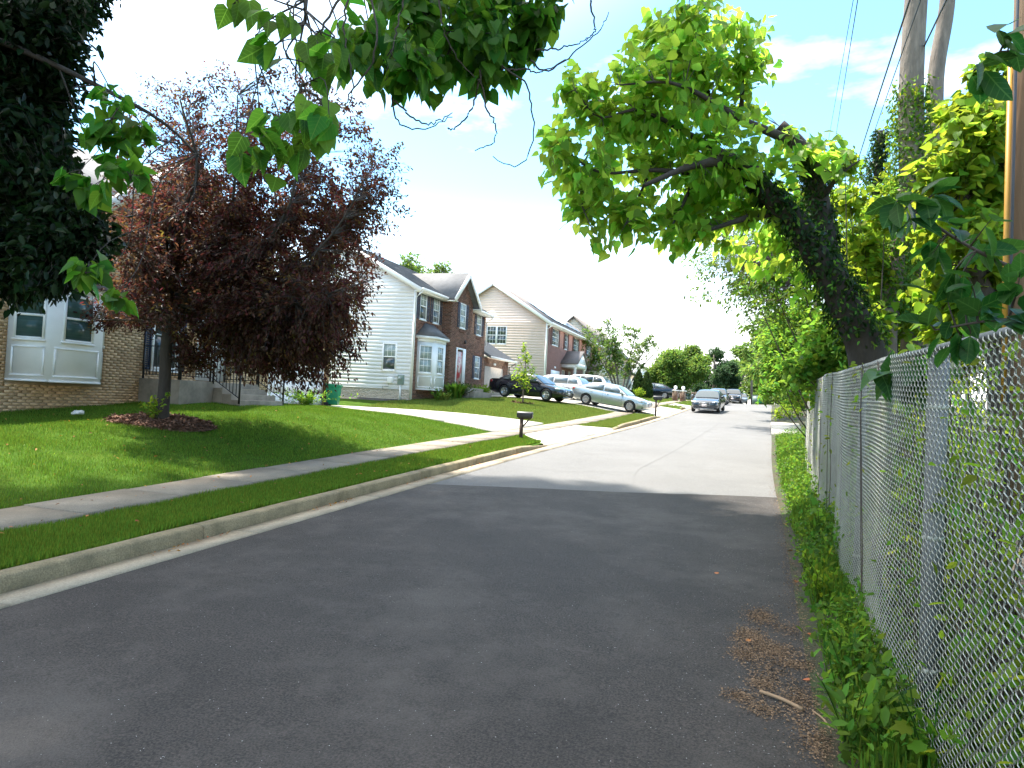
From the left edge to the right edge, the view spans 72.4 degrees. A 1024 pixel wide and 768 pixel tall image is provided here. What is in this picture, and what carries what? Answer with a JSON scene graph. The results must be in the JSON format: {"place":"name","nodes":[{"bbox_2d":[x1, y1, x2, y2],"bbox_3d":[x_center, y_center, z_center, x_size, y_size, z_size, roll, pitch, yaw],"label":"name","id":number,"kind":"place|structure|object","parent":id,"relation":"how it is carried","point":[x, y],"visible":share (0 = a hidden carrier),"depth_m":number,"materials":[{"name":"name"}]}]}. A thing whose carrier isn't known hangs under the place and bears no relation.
{"place":"outdoors","nodes":[
{"label":"outdoors","id":0,"kind":"place"},
{"bbox_2d":[0,400,687,530],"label":"sidewalk","id":1,"kind":"structure","parent":0,"point":[46,511],"depth_m":11.18,"materials":[{"name":"concrete"}]},
{"bbox_2d":[0,394,690,556],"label":"lawn","id":2,"kind":"structure","parent":0,"point":[350,402],"depth_m":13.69,"materials":[{"name":"plant"}]},
{"bbox_2d":[0,0,133,318],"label":"dark ivy tree","id":3,"kind":"object","parent":2,"relation":"on","point":[47,230],"visible":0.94,"depth_m":5.85,"materials":[{"name":"green plant"}]},
{"bbox_2d":[103,411,218,432],"bbox_3d":[-7.938,0.852,15.830,2.636,0.431,2.043,2,-2,18],"label":"mulch ring","id":4,"kind":"object","parent":2,"relation":"on","point":[179,422],"visible":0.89,"depth_m":15.49,"materials":[{"name":"brown wood"}]},
{"bbox_2d":[139,392,170,418],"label":"sprout clump","id":5,"kind":"object","parent":4,"relation":"on","point":[152,413],"visible":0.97,"depth_m":15.57,"materials":[{"name":"green plant"}]},
{"bbox_2d":[0,149,328,411],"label":"tan brick house","id":6,"kind":"structure","parent":2,"relation":"on","point":[58,355],"depth_m":17.78,"materials":[{"name":"brown brick"}]},
{"bbox_2d":[4,284,108,384],"bbox_3d":[-10.836,-1.482,17.250,0.850,2.920,2.800,2,-2,18],"label":"bay window","id":7,"kind":"structure","parent":6,"relation":"in","point":[57,346],"depth_m":16.57,"materials":[{"name":"white paint"}]},
{"bbox_2d":[148,299,179,372],"bbox_3d":[-10.182,-1.410,20.563,0.105,2.125,1.060,2,-2,18],"label":"window","id":8,"kind":"structure","parent":6,"relation":"in","point":[156,342],"depth_m":20.27,"materials":[{"name":"white glass"}]},
{"bbox_2d":[194,320,223,381],"bbox_3d":[-9.615,-1.198,22.316,0.090,2.200,1.200,2,-2,18],"label":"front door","id":9,"kind":"structure","parent":6,"relation":"in","point":[218,374],"depth_m":22.51,"materials":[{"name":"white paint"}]},
{"bbox_2d":[267,365,323,404],"bbox_3d":[-9.469,-0.138,30.189,0.023,2.110,4.633,2,-2,18],"label":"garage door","id":10,"kind":"structure","parent":6,"relation":"in","point":[289,385],"depth_m":30.28,"materials":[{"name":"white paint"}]},
{"bbox_2d":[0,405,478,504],"bbox_3d":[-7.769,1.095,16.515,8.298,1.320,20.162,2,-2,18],"label":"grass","id":11,"kind":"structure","parent":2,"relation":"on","point":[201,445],"depth_m":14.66,"materials":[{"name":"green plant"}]},
{"bbox_2d":[0,402,480,532],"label":"fallen leaves","id":12,"kind":"object","parent":2,"relation":"on","point":[202,457],"visible":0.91,"depth_m":13.11,"materials":[{"name":"brown plant"}]},
{"bbox_2d":[73,55,415,418],"bbox_3d":[-6.252,-3.270,15.835,7.531,8.739,7.430,3,-2,-17],"label":"purple leaf tree","id":13,"kind":"object","parent":2,"relation":"on","point":[288,318],"visible":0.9,"depth_m":14.54,"materials":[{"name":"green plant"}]},
{"bbox_2d":[0,434,540,569],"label":"grass","id":14,"kind":"structure","parent":2,"relation":"on","point":[153,517],"depth_m":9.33,"materials":[{"name":"green plant"}]},
{"bbox_2d":[0,0,608,318],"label":"overhanging catalpa","id":15,"kind":"object","parent":2,"relation":"on","point":[475,48],"visible":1,"depth_m":5.36,"materials":[{"name":"green plant"}]},
{"bbox_2d":[268,387,357,404],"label":"shrub","id":16,"kind":"object","parent":2,"relation":"on","point":[308,398],"visible":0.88,"depth_m":23.91,"materials":[{"name":"green plant"}]},
{"bbox_2d":[0,407,685,593],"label":"kerb","id":17,"kind":"structure","parent":2,"relation":"on","point":[25,575],"depth_m":8.23,"materials":[{"name":"concrete"}]},
{"bbox_2d":[312,244,516,400],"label":"brick front house","id":18,"kind":"structure","parent":2,"relation":"on","point":[428,330],"depth_m":36.89,"materials":[{"name":"white paint"}]},
{"bbox_2d":[381,343,396,371],"bbox_3d":[-6.355,-1.392,36.287,0.880,1.475,0.105,2,-2,18],"label":"window","id":19,"kind":"structure","parent":18,"relation":"in","point":[389,351],"depth_m":36.27,"materials":[{"name":"white glass"}]},
{"bbox_2d":[397,375,403,399],"bbox_3d":[-5.746,0.218,35.892,0.330,1.370,0.240,2,-2,18],"label":"electric meter","id":20,"kind":"object","parent":18,"relation":"attached to","point":[400,380],"visible":0.98,"depth_m":35.89,"materials":[{"name":"grey paint"}]},
{"bbox_2d":[419,294,426,321],"bbox_3d":[-4.674,-4.065,36.785,0.105,1.465,0.860,2,-2,18],"label":"window","id":21,"kind":"structure","parent":18,"relation":"in","point":[423,305],"depth_m":36.82,"materials":[{"name":"white glass"}]},
{"bbox_2d":[415,323,449,390],"bbox_3d":[-4.102,-1.427,37.443,0.880,3.560,3.140,2,-2,18],"label":"bay window","id":22,"kind":"structure","parent":18,"relation":"in","point":[431,343],"depth_m":36.62,"materials":[{"name":"white paint"}]},
{"bbox_2d":[432,298,439,324],"bbox_3d":[-4.159,-3.998,38.341,0.105,1.465,0.860,2,-2,18],"label":"window","id":23,"kind":"structure","parent":18,"relation":"in","point":[436,313],"depth_m":38.38,"materials":[{"name":"white glass"}]},
{"bbox_2d":[455,347,465,384],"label":"front door","id":24,"kind":"structure","parent":18,"relation":"in","point":[460,363],"depth_m":40.35,"materials":[{"name":"white paint"}]},
{"bbox_2d":[459,303,465,329],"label":"window","id":25,"kind":"structure","parent":18,"relation":"in","point":[463,307],"depth_m":40.48,"materials":[{"name":"white glass"}]},
{"bbox_2d":[474,356,479,379],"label":"window","id":26,"kind":"structure","parent":18,"relation":"in","point":[477,359],"depth_m":44.48,"materials":[{"name":"white glass"}]},
{"bbox_2d":[476,315,481,336],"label":"window","id":27,"kind":"structure","parent":18,"relation":"in","point":[479,318],"depth_m":44.57,"materials":[{"name":"white glass"}]},
{"bbox_2d":[392,251,460,272],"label":"distant tree","id":28,"kind":"object","parent":2,"relation":"on","point":[408,263],"visible":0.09,"depth_m":73.79,"materials":[{"name":"green plant"}]},
{"bbox_2d":[429,387,450,400],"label":"flowering plant","id":29,"kind":"object","parent":2,"relation":"on","point":[437,394],"visible":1,"depth_m":36.05,"materials":[{"name":"green plant"}]},
{"bbox_2d":[511,342,537,401],"bbox_3d":[0.641,-0.578,37.923,1.492,3.440,1.680,3,-2,-1],"label":"young tree","id":30,"kind":"object","parent":2,"relation":"on","point":[524,375],"visible":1,"depth_m":38.06,"materials":[{"name":"green plant"}]},
{"bbox_2d":[517,411,532,437],"bbox_3d":[0.415,1.468,23.109,0.540,1.122,0.194,2,-2,14],"label":"mailbox","id":31,"kind":"object","parent":2,"relation":"on","point":[522,415],"visible":0.97,"depth_m":23.08,"materials":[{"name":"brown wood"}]},
{"bbox_2d":[477,282,605,376],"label":"beige siding house","id":32,"kind":"structure","parent":2,"relation":"on","point":[553,343],"depth_m":58.50,"materials":[{"name":"plastic"}]},
{"bbox_2d":[487,326,496,344],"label":"window","id":33,"kind":"structure","parent":32,"relation":"in","point":[491,330],"depth_m":58.67,"materials":[{"name":"white glass"}]},
{"bbox_2d":[496,326,506,344],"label":"window","id":34,"kind":"structure","parent":32,"relation":"in","point":[501,337],"depth_m":58.39,"materials":[{"name":"white glass"}]},
{"bbox_2d":[552,328,558,346],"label":"window","id":35,"kind":"structure","parent":32,"relation":"in","point":[555,332],"depth_m":59.77,"materials":[{"name":"white glass"}]},
{"bbox_2d":[567,315,633,388],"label":"cream siding house","id":36,"kind":"structure","parent":2,"relation":"on","point":[576,322],"depth_m":83.06,"materials":[{"name":"plastic"}]},
{"bbox_2d":[578,413,653,426],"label":"grass","id":37,"kind":"structure","parent":2,"relation":"on","point":[610,422],"depth_m":34.28,"materials":[{"name":"green plant"}]},
{"bbox_2d":[579,315,670,389],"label":"feathery tree","id":38,"kind":"object","parent":2,"relation":"on","point":[617,357],"visible":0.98,"depth_m":68.73,"materials":[{"name":"green plant"}]},
{"bbox_2d":[631,369,642,396],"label":"cone shrub","id":39,"kind":"object","parent":2,"relation":"on","point":[637,380],"visible":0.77,"depth_m":65.84,"materials":[{"name":"green plant"}]},
{"bbox_2d":[633,388,645,397],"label":"shrub","id":40,"kind":"object","parent":2,"relation":"on","point":[639,393],"visible":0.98,"depth_m":63.39,"materials":[{"name":"green plant"}]},
{"bbox_2d":[640,371,653,397],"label":"cone shrub","id":41,"kind":"object","parent":2,"relation":"on","point":[646,384],"visible":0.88,"depth_m":65.23,"materials":[{"name":"green plant"}]},
{"bbox_2d":[653,396,662,415],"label":"mailbox","id":42,"kind":"object","parent":2,"relation":"on","point":[655,398],"visible":0.98,"depth_m":40.56,"materials":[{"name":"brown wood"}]},
{"bbox_2d":[642,397,691,407],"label":"grass","id":43,"kind":"structure","parent":2,"relation":"on","point":[688,402],"depth_m":57.37,"materials":[{"name":"green plant"}]},
{"bbox_2d":[672,386,678,400],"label":"gate pillar","id":44,"kind":"structure","parent":2,"relation":"on","point":[675,395],"depth_m":64.32,"materials":[{"name":"red brick"}]},
{"bbox_2d":[641,342,714,397],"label":"distant tree","id":45,"kind":"object","parent":2,"relation":"on","point":[688,366],"visible":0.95,"depth_m":77.16,"materials":[{"name":"green plant"}]},
{"bbox_2d":[679,386,686,400],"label":"gate pillar","id":46,"kind":"structure","parent":2,"relation":"on","point":[682,395],"depth_m":62.75,"materials":[{"name":"red brick"}]},
{"bbox_2d":[689,345,742,394],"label":"distant tree","id":47,"kind":"object","parent":2,"relation":"on","point":[724,373],"visible":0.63,"depth_m":99.75,"materials":[{"name":"green plant"}]},
{"bbox_2d":[0,484,824,767],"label":"fresh asphalt road","id":48,"kind":"structure","parent":0,"point":[360,615],"depth_m":5.17,"materials":[{"name":"grey asphalt"}]},
{"bbox_2d":[759,690,803,710],"bbox_3d":[1.723,2.022,4.482,0.030,0.030,0.302,4,-2,-37],"label":"stick","id":49,"kind":"object","parent":48,"relation":"on","point":[782,699],"visible":1,"depth_m":4.47,"materials":[{"name":"beige wood"}]},
{"bbox_2d":[444,383,467,398],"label":"ornamental grass","id":50,"kind":"object","parent":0,"point":[457,390],"depth_m":38.20,"materials":[{"name":"green plant"}]},
{"bbox_2d":[328,405,614,445],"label":"driveway","id":51,"kind":"structure","parent":0,"point":[546,437],"depth_m":27.48,"materials":[{"name":"concrete"}]},
{"bbox_2d":[324,383,341,405],"bbox_3d":[-8.320,0.515,32.505,0.758,1.049,0.689,3,-2,-2],"label":"wheelie bin","id":52,"kind":"object","parent":51,"relation":"on","point":[334,394],"visible":0.75,"depth_m":32.23,"materials":[{"name":"green plastic"}]},
{"bbox_2d":[357,396,614,423],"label":"grass","id":53,"kind":"structure","parent":0,"point":[499,406],"depth_m":35.05,"materials":[{"name":"green plant"}]},
{"bbox_2d":[67,0,1013,410],"label":"sky","id":54,"kind":"structure","parent":0,"point":[494,220],"materials":[{"name":"white"}]},
{"bbox_2d":[491,395,680,416],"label":"driveway","id":55,"kind":"structure","parent":0,"point":[663,411],"depth_m":43.84,"materials":[{"name":"concrete"}]},
{"bbox_2d":[489,373,573,401],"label":"parked car","id":56,"kind":"object","parent":55,"relation":"on","point":[547,389],"visible":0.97,"depth_m":41.72,"materials":[{"name":"black paint"}]},
{"bbox_2d":[544,375,588,398],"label":"parked suv","id":57,"kind":"object","parent":55,"relation":"on","point":[566,381],"visible":0.09,"depth_m":46.37,"materials":[{"name":"white paint"}]},
{"bbox_2d":[571,382,652,411],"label":"parked car","id":58,"kind":"object","parent":55,"relation":"on","point":[597,393],"visible":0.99,"depth_m":41.93,"materials":[{"name":"silver metal"}]},
{"bbox_2d":[570,374,610,382],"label":"parked suv","id":59,"kind":"object","parent":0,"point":[591,378],"visible":0.04,"depth_m":55.30,"materials":[{"name":"white paint"}]},
{"bbox_2d":[432,403,776,496],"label":"road","id":60,"kind":"structure","parent":0,"point":[709,452],"depth_m":18.66,"materials":[{"name":"concrete"}]},
{"bbox_2d":[0,407,690,608],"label":"gutter","id":61,"kind":"object","parent":60,"relation":"on","point":[25,594],"visible":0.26,"depth_m":8.21,"materials":[{"name":"concrete"}]},
{"bbox_2d":[691,389,725,412],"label":"parked car","id":62,"kind":"object","parent":60,"relation":"on","point":[706,399],"visible":1,"depth_m":46.60,"materials":[{"name":"paint"}]},
{"bbox_2d":[710,388,729,404],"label":"parked car","id":63,"kind":"object","parent":60,"relation":"on","point":[725,393],"visible":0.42,"depth_m":64.78,"materials":[{"name":"black paint"}]},
{"bbox_2d":[727,389,742,403],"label":"parked suv","id":64,"kind":"object","parent":60,"relation":"on","point":[735,395],"visible":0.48,"depth_m":79.82,"materials":[{"name":"black paint"}]},
{"bbox_2d":[733,393,748,403],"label":"parked car","id":65,"kind":"object","parent":60,"relation":"on","point":[744,398],"visible":0.66,"depth_m":90.81,"materials":[{"name":"white paint"}]},
{"bbox_2d":[629,383,676,398],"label":"parked wagon","id":66,"kind":"object","parent":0,"point":[664,391],"visible":0.44,"depth_m":69.36,"materials":[{"name":"black paint"}]},
{"bbox_2d":[652,402,690,407],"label":"driveway","id":67,"kind":"structure","parent":0,"point":[686,406],"depth_m":53.63,"materials":[{"name":"concrete"}]},
{"bbox_2d":[826,0,853,151],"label":"overhead cable","id":68,"kind":"object","parent":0,"point":[842,62],"visible":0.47,"depth_m":14.09,"materials":[{"name":"black rubber"}]},
{"bbox_2d":[836,0,857,132],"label":"overhead cable","id":69,"kind":"object","parent":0,"point":[848,58],"visible":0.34,"depth_m":13.94,"materials":[{"name":"black rubber"}]},
{"bbox_2d":[851,0,910,183],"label":"overhead cable","id":70,"kind":"object","parent":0,"point":[908,3],"visible":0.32,"depth_m":13.87,"materials":[{"name":"black rubber"}]},
{"bbox_2d":[856,0,920,185],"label":"overhead cable","id":71,"kind":"object","parent":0,"point":[897,65],"visible":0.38,"depth_m":13.71,"materials":[{"name":"black rubber"}]},
{"bbox_2d":[754,404,1023,767],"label":"woodland floor","id":72,"kind":"structure","parent":0,"point":[813,645],"depth_m":6.12,"materials":[{"name":"brown plant"}]},
{"bbox_2d":[2,441,839,767],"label":"catkin litter","id":73,"kind":"object","parent":72,"relation":"on","point":[762,651],"visible":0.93,"depth_m":4.98,"materials":[{"name":"brown plant"}]},
{"bbox_2d":[531,0,901,512],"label":"leaning catalpa","id":74,"kind":"object","parent":72,"relation":"on","point":[677,71],"visible":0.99,"depth_m":11.30,"materials":[{"name":"green plant"}]},
{"bbox_2d":[728,342,753,390],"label":"distant tree","id":75,"kind":"object","parent":72,"relation":"on","point":[733,350],"visible":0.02,"depth_m":127.47,"materials":[{"name":"green plant"}]},
{"bbox_2d":[670,106,816,336],"bbox_3d":[11.229,-6.725,36.225,8.635,17.682,7.094,3,-2,-6],"label":"feathery tree","id":76,"kind":"object","parent":72,"relation":"on","point":[716,263],"visible":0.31,"depth_m":36.08,"materials":[{"name":"green plant"}]},
{"bbox_2d":[739,378,775,403],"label":"distant tree","id":77,"kind":"object","parent":72,"relation":"on","point":[746,391],"visible":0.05,"depth_m":102.64,"materials":[{"name":"green plant"}]},
{"bbox_2d":[735,308,803,409],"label":"shrub","id":78,"kind":"object","parent":72,"relation":"on","point":[749,358],"visible":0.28,"depth_m":44.43,"materials":[{"name":"green plant"}]},
{"bbox_2d":[729,257,843,479],"bbox_3d":[6.002,-0.385,15.707,2.129,4.925,2.446,3,-2,-22],"label":"shrub","id":79,"kind":"object","parent":72,"relation":"on","point":[771,303],"visible":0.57,"depth_m":15.50,"materials":[{"name":"green plant"}]},
{"bbox_2d":[771,422,801,434],"bbox_3d":[13.475,2.225,34.382,1.403,0.586,7.516,2,-2,20],"label":"concrete pad","id":80,"kind":"object","parent":72,"relation":"on","point":[777,427],"visible":0.58,"depth_m":34.54,"materials":[{"name":"grey concrete"}]},
{"bbox_2d":[771,395,805,421],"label":"shrub","id":81,"kind":"object","parent":72,"relation":"on","point":[777,414],"visible":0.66,"depth_m":38.48,"materials":[{"name":"green plant"}]},
{"bbox_2d":[751,302,828,436],"bbox_3d":[8.544,-0.266,20.890,2.748,4.860,4.018,2,-2,18],"label":"shrub","id":82,"kind":"object","parent":72,"relation":"on","point":[773,356],"visible":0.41,"depth_m":20.76,"materials":[{"name":"green plant"}]},
{"bbox_2d":[774,308,850,477],"bbox_3d":[6.046,0.196,13.318,1.677,3.760,2.782,2,-2,34],"label":"shrub","id":83,"kind":"object","parent":72,"relation":"on","point":[816,360],"visible":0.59,"depth_m":12.87,"materials":[{"name":"green plant"}]},
{"bbox_2d":[796,548,838,601],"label":"weed plant","id":84,"kind":"object","parent":72,"relation":"on","point":[825,582],"visible":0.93,"depth_m":6.51,"materials":[{"name":"green plant"}]},
{"bbox_2d":[804,496,843,544],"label":"weed plant","id":85,"kind":"object","parent":72,"relation":"on","point":[812,520],"visible":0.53,"depth_m":8.56,"materials":[{"name":"green plant"}]},
{"bbox_2d":[802,145,871,271],"bbox_3d":[9.747,-2.573,20.932,2.413,9.516,3.300,2,-2,18],"label":"shrub","id":86,"kind":"object","parent":72,"relation":"on","point":[861,176],"visible":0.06,"depth_m":21.52,"materials":[{"name":"green plant"}]},
{"bbox_2d":[814,623,868,688],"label":"weed plant","id":87,"kind":"object","parent":72,"relation":"on","point":[836,650],"visible":0.78,"depth_m":4.58,"materials":[{"name":"green plant"}]},
{"bbox_2d":[815,648,900,754],"bbox_3d":[1.902,1.740,3.881,0.429,0.579,0.485,2,-2,18],"label":"weed plant","id":88,"kind":"object","parent":72,"relation":"on","point":[867,716],"visible":0.94,"depth_m":3.83,"materials":[{"name":"green plant"}]},
{"bbox_2d":[837,170,900,351],"bbox_3d":[8.572,-1.815,15.485,3.346,7.961,3.925,2,-2,18],"label":"shrub","id":89,"kind":"object","parent":72,"relation":"on","point":[866,206],"visible":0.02,"depth_m":14.93,"materials":[{"name":"green plant"}]},
{"bbox_2d":[824,149,924,349],"bbox_3d":[6.759,-1.079,13.127,2.549,6.376,2.112,3,-2,-2],"label":"shrub","id":90,"kind":"object","parent":72,"relation":"on","point":[864,255],"visible":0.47,"depth_m":13.21,"materials":[{"name":"green plant"}]},
{"bbox_2d":[861,128,890,226],"bbox_3d":[8.855,-1.835,16.995,1.064,8.765,0.957,4,-2,-37],"label":"ivy snag","id":91,"kind":"object","parent":72,"relation":"on","point":[875,165],"visible":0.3,"depth_m":16.91,"materials":[{"name":"green plant"}]},
{"bbox_2d":[870,185,917,417],"bbox_3d":[7.157,-0.887,13.191,0.943,6.026,1.279,1,-2,48],"label":"shrub","id":92,"kind":"object","parent":72,"relation":"on","point":[900,266],"visible":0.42,"depth_m":13.14,"materials":[{"name":"green plant"}]},
{"bbox_2d":[772,425,1022,767],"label":"verge weeds","id":93,"kind":"object","parent":72,"relation":"on","point":[889,750],"visible":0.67,"depth_m":5.03,"materials":[{"name":"green plant"}]},
{"bbox_2d":[805,327,1023,767],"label":"chain link fence","id":94,"kind":"object","parent":72,"relation":"on","point":[931,590],"visible":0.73,"depth_m":3.97,"materials":[{"name":"metal"}]},
{"bbox_2d":[860,350,965,410],"bbox_3d":[2.807,-0.018,5.017,0.618,0.434,0.725,2,-2,18],"label":"vine spray","id":95,"kind":"object","parent":94,"relation":"attached to","point":[883,381],"visible":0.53,"depth_m":4.86,"materials":[{"name":"green plant"}]},
{"bbox_2d":[806,349,1023,763],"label":"fence vine","id":96,"kind":"object","parent":94,"relation":"attached to","point":[968,479],"visible":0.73,"depth_m":4.25,"materials":[{"name":"green plant"}]},
{"bbox_2d":[865,18,1023,367],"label":"vine","id":97,"kind":"object","parent":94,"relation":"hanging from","point":[982,85],"visible":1,"depth_m":2.23,"materials":[{"name":"green plant"}]},
{"bbox_2d":[875,0,954,486],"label":"twin trunk tree","id":98,"kind":"object","parent":72,"relation":"on","point":[912,126],"visible":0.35,"depth_m":14.05,"materials":[{"name":"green plant"}]},
{"bbox_2d":[813,327,1023,767],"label":"undergrowth","id":99,"kind":"object","parent":72,"relation":"on","point":[911,347],"visible":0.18,"depth_m":4.09,"materials":[{"name":"green plant"}]},
{"bbox_2d":[898,345,985,406],"bbox_3d":[13.765,-0.980,24.210,5.295,7.192,5.070,1,-2,45],"label":"woodland tree","id":100,"kind":"object","parent":72,"relation":"on","point":[974,368],"depth_m":22.79,"materials":[{"name":"green plant"}]},
{"bbox_2d":[890,662,1000,767],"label":"weed plant","id":101,"kind":"object","parent":72,"relation":"on","point":[917,744],"visible":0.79,"depth_m":3.46,"materials":[{"name":"green plant"}]},
{"bbox_2d":[891,51,1006,538],"bbox_3d":[5.704,-1.103,9.246,2.889,6.339,2.305,4,-2,-32],"label":"lime leaf tree","id":102,"kind":"object","parent":72,"relation":"on","point":[969,148],"visible":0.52,"depth_m":8.51,"materials":[{"name":"green plant"}]},
{"bbox_2d":[955,561,993,637],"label":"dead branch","id":103,"kind":"object","parent":72,"relation":"on","point":[980,591],"visible":0.04,"depth_m":6.19,"materials":[{"name":"brown wood"}]},
{"bbox_2d":[996,0,1023,615],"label":"utility pole","id":104,"kind":"object","parent":72,"relation":"on","point":[1014,187],"visible":0.21,"depth_m":6.16,"materials":[{"name":"brown wood"}]},
{"bbox_2d":[884,0,946,131],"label":"overhead cable","id":105,"kind":"object","parent":104,"relation":"attached to","point":[938,16],"visible":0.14,"depth_m":12.45,"materials":[{"name":"black rubber"}]},
{"bbox_2d":[1000,517,1023,648],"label":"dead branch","id":106,"kind":"object","parent":72,"relation":"on","point":[1022,583],"visible":0.17,"depth_m":4.72,"materials":[{"name":"brown wood"}]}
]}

